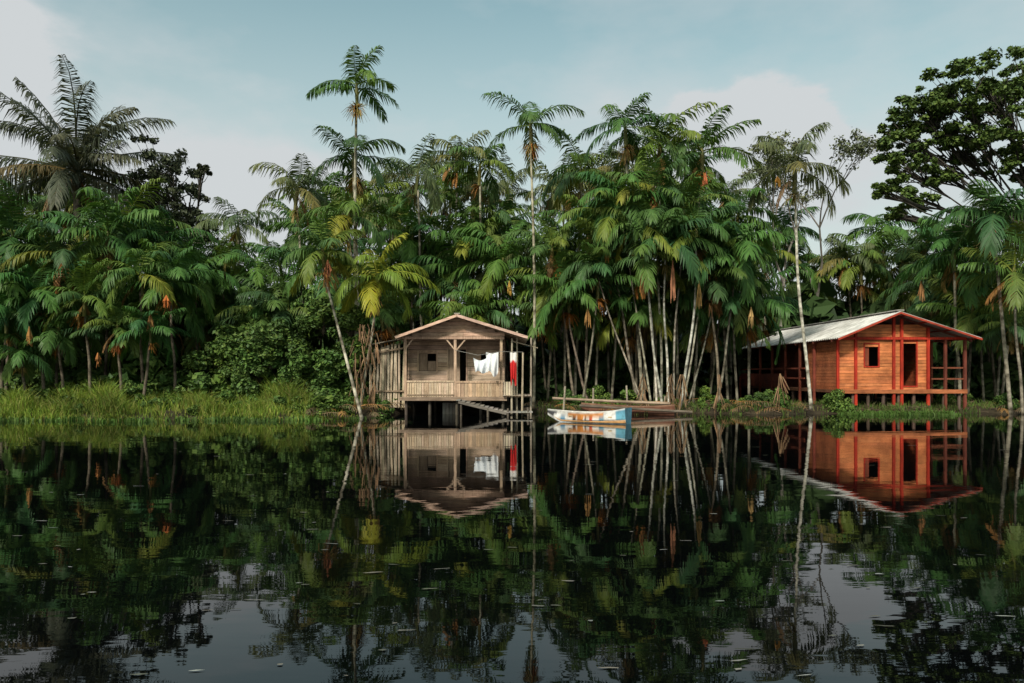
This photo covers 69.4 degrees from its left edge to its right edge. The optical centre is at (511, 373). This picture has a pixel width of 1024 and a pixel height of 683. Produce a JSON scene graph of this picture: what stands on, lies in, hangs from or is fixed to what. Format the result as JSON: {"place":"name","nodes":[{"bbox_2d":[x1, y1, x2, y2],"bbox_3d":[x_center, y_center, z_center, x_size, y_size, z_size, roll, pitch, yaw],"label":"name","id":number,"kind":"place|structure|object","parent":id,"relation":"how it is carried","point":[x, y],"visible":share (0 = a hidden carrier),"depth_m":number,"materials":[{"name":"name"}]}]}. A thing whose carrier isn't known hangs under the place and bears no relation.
{"place":"outdoors","nodes":[
{"label":"outdoors","id":0,"kind":"place"},
{"bbox_2d":[0,411,1023,682],"bbox_3d":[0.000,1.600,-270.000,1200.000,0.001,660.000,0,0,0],"label":"water","id":1,"kind":"structure","parent":0,"point":[174,531],"depth_m":6.72,"materials":[{"name":"black liquid"}]},
{"bbox_2d":[405,401,504,414],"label":"stilts","id":2,"kind":"object","parent":1,"relation":"in","point":[450,408],"visible":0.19,"depth_m":29.19,"materials":[{"name":"brown wood"}]},
{"bbox_2d":[399,395,506,400],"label":"floor deck","id":3,"kind":"structure","parent":2,"relation":"on","point":[448,398],"depth_m":28.55,"materials":[{"name":"brown wood"}]},
{"bbox_2d":[402,336,503,396],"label":"porch posts","id":4,"kind":"object","parent":3,"relation":"on","point":[405,338],"visible":1,"depth_m":28.62,"materials":[{"name":"brown wood"}]},
{"bbox_2d":[412,317,504,335],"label":"gable","id":5,"kind":"structure","parent":4,"relation":"on","point":[457,327],"depth_m":28.61,"materials":[{"name":"brown wood"}]},
{"bbox_2d":[455,350,515,385],"bbox_3d":[-0.900,-0.212,28.309,2.634,1.391,0.288,0,0,5],"label":"hanging laundry","id":6,"kind":"object","parent":4,"relation":"hanging from","point":[489,363],"visible":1,"depth_m":28.30,"materials":[{"name":"fabric"}]},
{"bbox_2d":[408,338,505,395],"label":"walls","id":7,"kind":"structure","parent":3,"relation":"on","point":[440,374],"depth_m":29.79,"materials":[{"name":"brown wood"}]},
{"bbox_2d":[449,349,459,393],"bbox_3d":[-2.315,-0.050,29.795,0.430,1.860,0.030,0,0,0],"label":"door","id":8,"kind":"structure","parent":7,"relation":"attached to","point":[451,364],"depth_m":29.78,"materials":[{"name":"brown wood"}]},
{"bbox_2d":[417,347,493,395],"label":"windows","id":9,"kind":"structure","parent":7,"relation":"attached to","point":[424,363],"depth_m":29.76,"materials":[{"name":"brown wood"}]},
{"bbox_2d":[395,314,527,345],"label":"rafters","id":10,"kind":"object","parent":7,"relation":"on","point":[509,335],"visible":0.52,"depth_m":28.11,"materials":[{"name":"brown wood"}]},
{"bbox_2d":[407,313,526,340],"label":"roof","id":11,"kind":"structure","parent":10,"relation":"on","point":[452,321],"depth_m":28.25,"materials":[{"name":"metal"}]},
{"bbox_2d":[414,345,499,394],"bbox_3d":[-2.250,-0.250,31.025,3.700,2.300,0.050,0,0,0],"label":"interior partition","id":12,"kind":"object","parent":3,"relation":"on","point":[431,357],"depth_m":31.00,"materials":[{"name":"brown wood"}]},
{"bbox_2d":[406,380,514,396],"bbox_3d":[-1.980,0.585,28.674,4.200,0.630,0.187,0,0,0],"label":"porch railing","id":13,"kind":"object","parent":3,"relation":"on","point":[475,388],"visible":0.98,"depth_m":28.61,"materials":[{"name":"brown wood"}]},
{"bbox_2d":[0,409,960,422],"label":"water plants","id":14,"kind":"object","parent":1,"relation":"on","point":[855,412],"visible":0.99,"depth_m":25.27,"materials":[{"name":"green plant"}]},
{"bbox_2d":[456,399,532,416],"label":"wooden jetty","id":15,"kind":"object","parent":1,"relation":"in","point":[479,406],"visible":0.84,"depth_m":27.48,"materials":[{"name":"brown wood"}]},
{"bbox_2d":[12,464,1006,675],"bbox_3d":[-0.173,1.594,11.374,25.379,0.001,14.953,0,0,0],"label":"floating debris","id":16,"kind":"object","parent":1,"relation":"on","point":[532,605],"visible":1,"depth_m":5.22,"materials":[{"name":"plant"}]},
{"bbox_2d":[502,331,537,414],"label":"side platform","id":17,"kind":"structure","parent":1,"relation":"in","point":[516,395],"depth_m":28.86,"materials":[{"name":"wood"}]},
{"bbox_2d":[548,407,631,423],"bbox_3d":[2.452,1.385,24.140,2.814,0.590,0.920,0,0,27],"label":"wooden boat","id":18,"kind":"object","parent":1,"relation":"on","point":[622,416],"visible":0.88,"depth_m":23.64,"materials":[{"name":"paint"}]},
{"bbox_2d":[552,386,692,412],"bbox_3d":[4.251,1.289,28.800,5.308,1.629,1.097,0,0,0],"label":"wooden landing","id":19,"kind":"object","parent":1,"relation":"in","point":[593,400],"visible":0.76,"depth_m":29.04,"materials":[{"name":"brown wood"}]},
{"bbox_2d":[581,402,674,414],"bbox_3d":[4.523,1.395,28.908,3.606,0.510,0.710,0,0,0],"label":"dugout canoe","id":20,"kind":"object","parent":1,"relation":"on","point":[671,407],"visible":0.53,"depth_m":28.65,"materials":[{"name":"paint"}]},
{"bbox_2d":[535,400,1023,413],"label":"driftwood","id":21,"kind":"object","parent":1,"relation":"on","point":[798,407],"visible":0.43,"depth_m":30.09,"materials":[{"name":"brown wood"}]},
{"bbox_2d":[752,388,960,409],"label":"stilts","id":22,"kind":"object","parent":1,"relation":"in","point":[869,397],"visible":0.18,"depth_m":30.21,"materials":[{"name":"brown wood"}]},
{"bbox_2d":[741,385,966,392],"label":"floor deck","id":23,"kind":"structure","parent":22,"relation":"on","point":[888,390],"depth_m":30.04,"materials":[{"name":"red wood"}]},
{"bbox_2d":[773,325,926,389],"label":"walls","id":24,"kind":"structure","parent":23,"relation":"on","point":[824,367],"depth_m":30.19,"materials":[{"name":"orange wood"}]},
{"bbox_2d":[824,341,899,386],"bbox_3d":[15.200,-0.365,32.020,3.400,2.070,0.040,0,0,0],"label":"interior partition","id":25,"kind":"object","parent":23,"relation":"on","point":[873,356],"visible":0.14,"depth_m":32.00,"materials":[{"name":"red wood"}]},
{"bbox_2d":[3,393,1020,419],"bbox_3d":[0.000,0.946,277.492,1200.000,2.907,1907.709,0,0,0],"label":"ground","id":26,"kind":"structure","parent":0,"point":[421,406],"depth_m":30.17,"materials":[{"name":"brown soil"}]},
{"bbox_2d":[0,260,42,339],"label":"palm tree","id":27,"kind":"object","parent":26,"relation":"on","point":[13,287],"visible":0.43,"depth_m":28.29,"materials":[{"name":"green plant"}]},
{"bbox_2d":[0,333,65,393],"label":"palm tree","id":28,"kind":"object","parent":26,"relation":"on","point":[17,357],"visible":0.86,"depth_m":28.30,"materials":[{"name":"green plant"}]},
{"bbox_2d":[0,264,67,388],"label":"palm tree","id":29,"kind":"object","parent":26,"relation":"on","point":[26,267],"visible":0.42,"depth_m":28.58,"materials":[{"name":"green plant"}]},
{"bbox_2d":[0,179,82,392],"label":"palm tree","id":30,"kind":"object","parent":26,"relation":"on","point":[7,221],"visible":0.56,"depth_m":29.66,"materials":[{"name":"green plant"}]},
{"bbox_2d":[0,261,95,388],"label":"palm tree","id":31,"kind":"object","parent":26,"relation":"on","point":[26,314],"visible":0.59,"depth_m":28.50,"materials":[{"name":"green plant"}]},
{"bbox_2d":[4,295,103,392],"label":"palm tree","id":32,"kind":"object","parent":26,"relation":"on","point":[58,336],"visible":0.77,"depth_m":28.66,"materials":[{"name":"green plant"}]},
{"bbox_2d":[0,206,124,387],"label":"palm tree","id":33,"kind":"object","parent":26,"relation":"on","point":[62,255],"visible":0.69,"depth_m":29.18,"materials":[{"name":"green plant"}]},
{"bbox_2d":[27,253,138,391],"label":"palm tree","id":34,"kind":"object","parent":26,"relation":"on","point":[101,309],"visible":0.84,"depth_m":28.61,"materials":[{"name":"green plant"}]},
{"bbox_2d":[0,54,188,339],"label":"buriti palm","id":35,"kind":"object","parent":26,"relation":"on","point":[76,158],"visible":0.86,"depth_m":36.00,"materials":[{"name":"green plant"}]},
{"bbox_2d":[26,187,165,374],"bbox_3d":[-16.705,-3.238,31.258,5.215,9.354,5.966,0,0,0],"label":"palm tree","id":36,"kind":"object","parent":26,"relation":"on","point":[95,240],"visible":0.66,"depth_m":30.28,"materials":[{"name":"green plant"}]},
{"bbox_2d":[69,298,154,389],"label":"palm tree","id":37,"kind":"object","parent":26,"relation":"on","point":[118,329],"visible":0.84,"depth_m":28.52,"materials":[{"name":"green plant"}]},
{"bbox_2d":[66,177,192,359],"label":"palm tree","id":38,"kind":"object","parent":26,"relation":"on","point":[121,234],"visible":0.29,"depth_m":32.55,"materials":[{"name":"green plant"}]},
{"bbox_2d":[86,241,190,381],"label":"palm tree","id":39,"kind":"object","parent":26,"relation":"on","point":[140,273],"visible":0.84,"depth_m":29.24,"materials":[{"name":"green plant"}]},
{"bbox_2d":[108,306,190,396],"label":"palm tree","id":40,"kind":"object","parent":26,"relation":"on","point":[136,328],"visible":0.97,"depth_m":28.55,"materials":[{"name":"green plant"}]},
{"bbox_2d":[110,205,219,346],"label":"palm tree","id":41,"kind":"object","parent":26,"relation":"on","point":[158,237],"visible":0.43,"depth_m":32.57,"materials":[{"name":"green plant"}]},
{"bbox_2d":[105,238,229,392],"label":"palm tree","id":42,"kind":"object","parent":26,"relation":"on","point":[151,295],"visible":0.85,"depth_m":29.81,"materials":[{"name":"green plant"}]},
{"bbox_2d":[123,134,219,249],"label":"dark leaved tree","id":43,"kind":"object","parent":26,"relation":"on","point":[189,214],"visible":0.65,"depth_m":37.33,"materials":[{"name":"green plant"}]},
{"bbox_2d":[0,374,369,420],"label":"grass","id":44,"kind":"structure","parent":26,"relation":"on","point":[20,404],"depth_m":26.40,"materials":[{"name":"green plant"}]},
{"bbox_2d":[146,248,240,372],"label":"palm tree","id":45,"kind":"object","parent":26,"relation":"on","point":[206,281],"visible":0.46,"depth_m":32.69,"materials":[{"name":"green plant"}]},
{"bbox_2d":[196,242,256,323],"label":"palm tree","id":46,"kind":"object","parent":26,"relation":"on","point":[234,265],"visible":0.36,"depth_m":34.81,"materials":[{"name":"green plant"}]},
{"bbox_2d":[190,196,279,282],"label":"palm tree","id":47,"kind":"object","parent":26,"relation":"on","point":[230,223],"visible":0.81,"depth_m":36.57,"materials":[{"name":"green plant"}]},
{"bbox_2d":[217,246,289,301],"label":"palm tree","id":48,"kind":"object","parent":26,"relation":"on","point":[253,273],"visible":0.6,"depth_m":33.52,"materials":[{"name":"green plant"}]},
{"bbox_2d":[248,153,329,303],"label":"palm tree","id":49,"kind":"object","parent":26,"relation":"on","point":[301,186],"visible":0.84,"depth_m":33.66,"materials":[{"name":"green plant"}]},
{"bbox_2d":[281,202,365,417],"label":"palm tree","id":50,"kind":"object","parent":26,"relation":"on","point":[308,264],"visible":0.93,"depth_m":27.19,"materials":[{"name":"green plant"}]},
{"bbox_2d":[306,45,398,377],"bbox_3d":[-6.553,-5.829,29.995,4.059,14.671,3.806,0,0,0],"label":"palm tree","id":51,"kind":"object","parent":26,"relation":"on","point":[360,79],"visible":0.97,"depth_m":29.95,"materials":[{"name":"green plant"}]},
{"bbox_2d":[296,182,410,396],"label":"palm tree","id":52,"kind":"object","parent":26,"relation":"on","point":[347,206],"visible":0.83,"depth_m":29.71,"materials":[{"name":"green plant"}]},
{"bbox_2d":[311,125,408,305],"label":"palm tree","id":53,"kind":"object","parent":26,"relation":"on","point":[349,149],"visible":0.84,"depth_m":30.96,"materials":[{"name":"green plant"}]},
{"bbox_2d":[332,233,440,407],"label":"palm tree","id":54,"kind":"object","parent":26,"relation":"on","point":[378,277],"visible":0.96,"depth_m":28.30,"materials":[{"name":"green plant"}]},
{"bbox_2d":[369,339,404,407],"bbox_3d":[-4.949,-0.032,29.500,1.508,2.766,0.700,0,0,0],"label":"side annex","id":55,"kind":"object","parent":26,"relation":"on","point":[384,352],"visible":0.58,"depth_m":29.39,"materials":[{"name":"wood"}]},
{"bbox_2d":[368,133,463,326],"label":"palm tree","id":56,"kind":"object","parent":26,"relation":"on","point":[428,180],"visible":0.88,"depth_m":34.86,"materials":[{"name":"green plant"}]},
{"bbox_2d":[398,222,510,325],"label":"palm tree","id":57,"kind":"object","parent":26,"relation":"on","point":[441,267],"visible":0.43,"depth_m":34.08,"materials":[{"name":"green plant"}]},
{"bbox_2d":[413,130,500,269],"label":"palm tree","id":58,"kind":"object","parent":26,"relation":"on","point":[442,155],"visible":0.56,"depth_m":36.79,"materials":[{"name":"green plant"}]},
{"bbox_2d":[435,143,515,285],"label":"palm tree","id":59,"kind":"object","parent":26,"relation":"on","point":[506,171],"visible":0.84,"depth_m":36.00,"materials":[{"name":"green plant"}]},
{"bbox_2d":[445,218,543,402],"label":"palm tree","id":60,"kind":"object","parent":26,"relation":"on","point":[496,268],"visible":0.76,"depth_m":33.15,"materials":[{"name":"green plant"}]},
{"bbox_2d":[0,129,1023,402],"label":"palm forest","id":61,"kind":"object","parent":26,"relation":"on","point":[874,261],"visible":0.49,"depth_m":34.49,"materials":[{"name":"green plant"}]},
{"bbox_2d":[0,279,1023,416],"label":"undergrowth","id":62,"kind":"object","parent":26,"relation":"on","point":[241,354],"visible":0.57,"depth_m":30.76,"materials":[{"name":"green plant"}]},
{"bbox_2d":[26,173,1014,413],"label":"dry spathes","id":63,"kind":"object","parent":26,"relation":"on","point":[29,336],"visible":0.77,"depth_m":29.12,"materials":[{"name":"brown plant"}]},
{"bbox_2d":[481,91,583,407],"bbox_3d":[0.533,-5.077,30.972,4.135,13.309,3.425,0,0,-32],"label":"palm tree","id":64,"kind":"object","parent":26,"relation":"on","point":[528,118],"visible":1,"depth_m":30.96,"materials":[{"name":"green plant"}]},
{"bbox_2d":[500,212,598,395],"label":"palm tree","id":65,"kind":"object","parent":26,"relation":"on","point":[550,240],"visible":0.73,"depth_m":31.82,"materials":[{"name":"green plant"}]},
{"bbox_2d":[521,251,632,398],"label":"palm tree","id":66,"kind":"object","parent":26,"relation":"on","point":[584,296],"visible":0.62,"depth_m":31.20,"materials":[{"name":"green plant"}]},
{"bbox_2d":[540,126,629,394],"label":"palm tree","id":67,"kind":"object","parent":26,"relation":"on","point":[566,183],"visible":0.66,"depth_m":33.90,"materials":[{"name":"green plant"}]},
{"bbox_2d":[549,242,639,397],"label":"palm tree","id":68,"kind":"object","parent":26,"relation":"on","point":[572,286],"visible":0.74,"depth_m":30.61,"materials":[{"name":"green plant"}]},
{"bbox_2d":[556,217,642,400],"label":"palm tree","id":69,"kind":"object","parent":26,"relation":"on","point":[586,267],"visible":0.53,"depth_m":30.58,"materials":[{"name":"green plant"}]},
{"bbox_2d":[555,181,661,400],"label":"palm tree","id":70,"kind":"object","parent":26,"relation":"on","point":[604,231],"visible":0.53,"depth_m":30.42,"materials":[{"name":"green plant"}]},
{"bbox_2d":[568,170,679,400],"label":"palm tree","id":71,"kind":"object","parent":26,"relation":"on","point":[604,182],"visible":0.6,"depth_m":30.35,"materials":[{"name":"green plant"}]},
{"bbox_2d":[574,92,678,400],"bbox_3d":[4.837,-5.174,32.046,3.505,13.314,3.652,0,0,-22],"label":"palm tree","id":72,"kind":"object","parent":26,"relation":"on","point":[616,123],"visible":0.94,"depth_m":31.84,"materials":[{"name":"green plant"}]},
{"bbox_2d":[592,178,683,404],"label":"palm tree","id":73,"kind":"object","parent":26,"relation":"on","point":[651,214],"visible":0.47,"depth_m":29.55,"materials":[{"name":"green plant"}]},
{"bbox_2d":[604,147,701,397],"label":"palm tree","id":74,"kind":"object","parent":26,"relation":"on","point":[653,182],"visible":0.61,"depth_m":30.66,"materials":[{"name":"green plant"}]},
{"bbox_2d":[604,211,709,401],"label":"palm tree","id":75,"kind":"object","parent":26,"relation":"on","point":[646,270],"visible":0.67,"depth_m":29.56,"materials":[{"name":"green plant"}]},
{"bbox_2d":[604,101,718,399],"bbox_3d":[6.477,-5.104,33.094,4.754,13.185,4.984,0,0,0],"label":"palm tree","id":76,"kind":"object","parent":26,"relation":"on","point":[658,145],"visible":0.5,"depth_m":32.58,"materials":[{"name":"green plant"}]},
{"bbox_2d":[304,398,1022,417],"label":"fallen fronds","id":77,"kind":"object","parent":26,"relation":"on","point":[354,407],"visible":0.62,"depth_m":28.89,"materials":[{"name":"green plant"}]},
{"bbox_2d":[602,207,726,401],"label":"palm tree","id":78,"kind":"object","parent":26,"relation":"on","point":[692,266],"visible":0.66,"depth_m":29.36,"materials":[{"name":"green plant"}]},
{"bbox_2d":[626,171,741,401],"bbox_3d":[6.979,-3.390,30.805,4.468,9.739,4.200,0,0,0],"label":"palm tree","id":79,"kind":"object","parent":26,"relation":"on","point":[688,191],"visible":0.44,"depth_m":30.41,"materials":[{"name":"green plant"}]},
{"bbox_2d":[659,187,740,407],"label":"palm tree","id":80,"kind":"object","parent":26,"relation":"on","point":[716,227],"visible":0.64,"depth_m":29.94,"materials":[{"name":"green plant"}]},
{"bbox_2d":[653,105,763,401],"bbox_3d":[8.991,-5.234,33.923,5.566,13.390,5.234,0,0,0],"label":"palm tree","id":81,"kind":"object","parent":26,"relation":"on","point":[709,140],"visible":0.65,"depth_m":33.64,"materials":[{"name":"green plant"}]},
{"bbox_2d":[665,234,758,402],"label":"palm tree","id":82,"kind":"object","parent":26,"relation":"on","point":[718,293],"visible":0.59,"depth_m":30.57,"materials":[{"name":"green plant"}]},
{"bbox_2d":[659,222,768,401],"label":"palm tree","id":83,"kind":"object","parent":26,"relation":"on","point":[721,259],"visible":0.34,"depth_m":30.60,"materials":[{"name":"green plant"}]},
{"bbox_2d":[666,231,777,403],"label":"palm tree","id":84,"kind":"object","parent":26,"relation":"on","point":[756,280],"visible":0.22,"depth_m":31.07,"materials":[{"name":"green plant"}]},
{"bbox_2d":[674,216,787,403],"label":"palm tree","id":85,"kind":"object","parent":26,"relation":"on","point":[746,246],"visible":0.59,"depth_m":30.00,"materials":[{"name":"green plant"}]},
{"bbox_2d":[700,177,781,393],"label":"palm tree","id":86,"kind":"object","parent":26,"relation":"on","point":[741,217],"visible":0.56,"depth_m":32.92,"materials":[{"name":"green plant"}]},
{"bbox_2d":[738,130,826,326],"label":"sparse tree","id":87,"kind":"object","parent":26,"relation":"on","point":[795,144],"visible":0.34,"depth_m":43.50,"materials":[{"name":"green plant"}]},
{"bbox_2d":[747,122,851,409],"bbox_3d":[11.205,-4.303,30.136,4.473,11.832,4.016,0,0,-41],"label":"palm tree","id":88,"kind":"object","parent":26,"relation":"on","point":[796,165],"visible":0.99,"depth_m":29.95,"materials":[{"name":"green plant"}]},
{"bbox_2d":[746,128,887,395],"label":"sparse tree","id":89,"kind":"object","parent":26,"relation":"on","point":[844,149],"visible":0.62,"depth_m":40.94,"materials":[{"name":"green plant"}]},
{"bbox_2d":[739,316,966,410],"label":"posts and frames","id":90,"kind":"object","parent":26,"relation":"on","point":[759,379],"visible":0.7,"depth_m":30.13,"materials":[{"name":"red wood"}]},
{"bbox_2d":[741,312,982,349],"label":"rafters","id":91,"kind":"object","parent":90,"relation":"on","point":[920,324],"visible":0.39,"depth_m":29.93,"materials":[{"name":"red wood"}]},
{"bbox_2d":[742,310,981,348],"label":"roof","id":92,"kind":"structure","parent":91,"relation":"on","point":[832,329],"depth_m":32.51,"materials":[{"name":"grey metal"}]},
{"bbox_2d":[870,45,1023,248],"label":"broadleaf tree","id":93,"kind":"object","parent":26,"relation":"on","point":[937,104],"visible":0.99,"depth_m":35.69,"materials":[{"name":"green plant"}]},
{"bbox_2d":[891,215,1013,398],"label":"palm tree","id":94,"kind":"object","parent":26,"relation":"on","point":[942,242],"visible":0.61,"depth_m":32.94,"materials":[{"name":"green plant"}]},
{"bbox_2d":[918,179,1023,413],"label":"palm tree","id":95,"kind":"object","parent":26,"relation":"on","point":[987,235],"visible":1,"depth_m":29.13,"materials":[{"name":"green plant"}]},
{"bbox_2d":[954,220,1023,413],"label":"palm tree","id":96,"kind":"object","parent":26,"relation":"on","point":[1015,277],"visible":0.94,"depth_m":28.95,"materials":[{"name":"green plant"}]},
{"bbox_2d":[0,0,1023,323],"label":"sky","id":97,"kind":"structure","parent":0,"point":[234,78],"materials":[{"name":"blue"}]}
]}

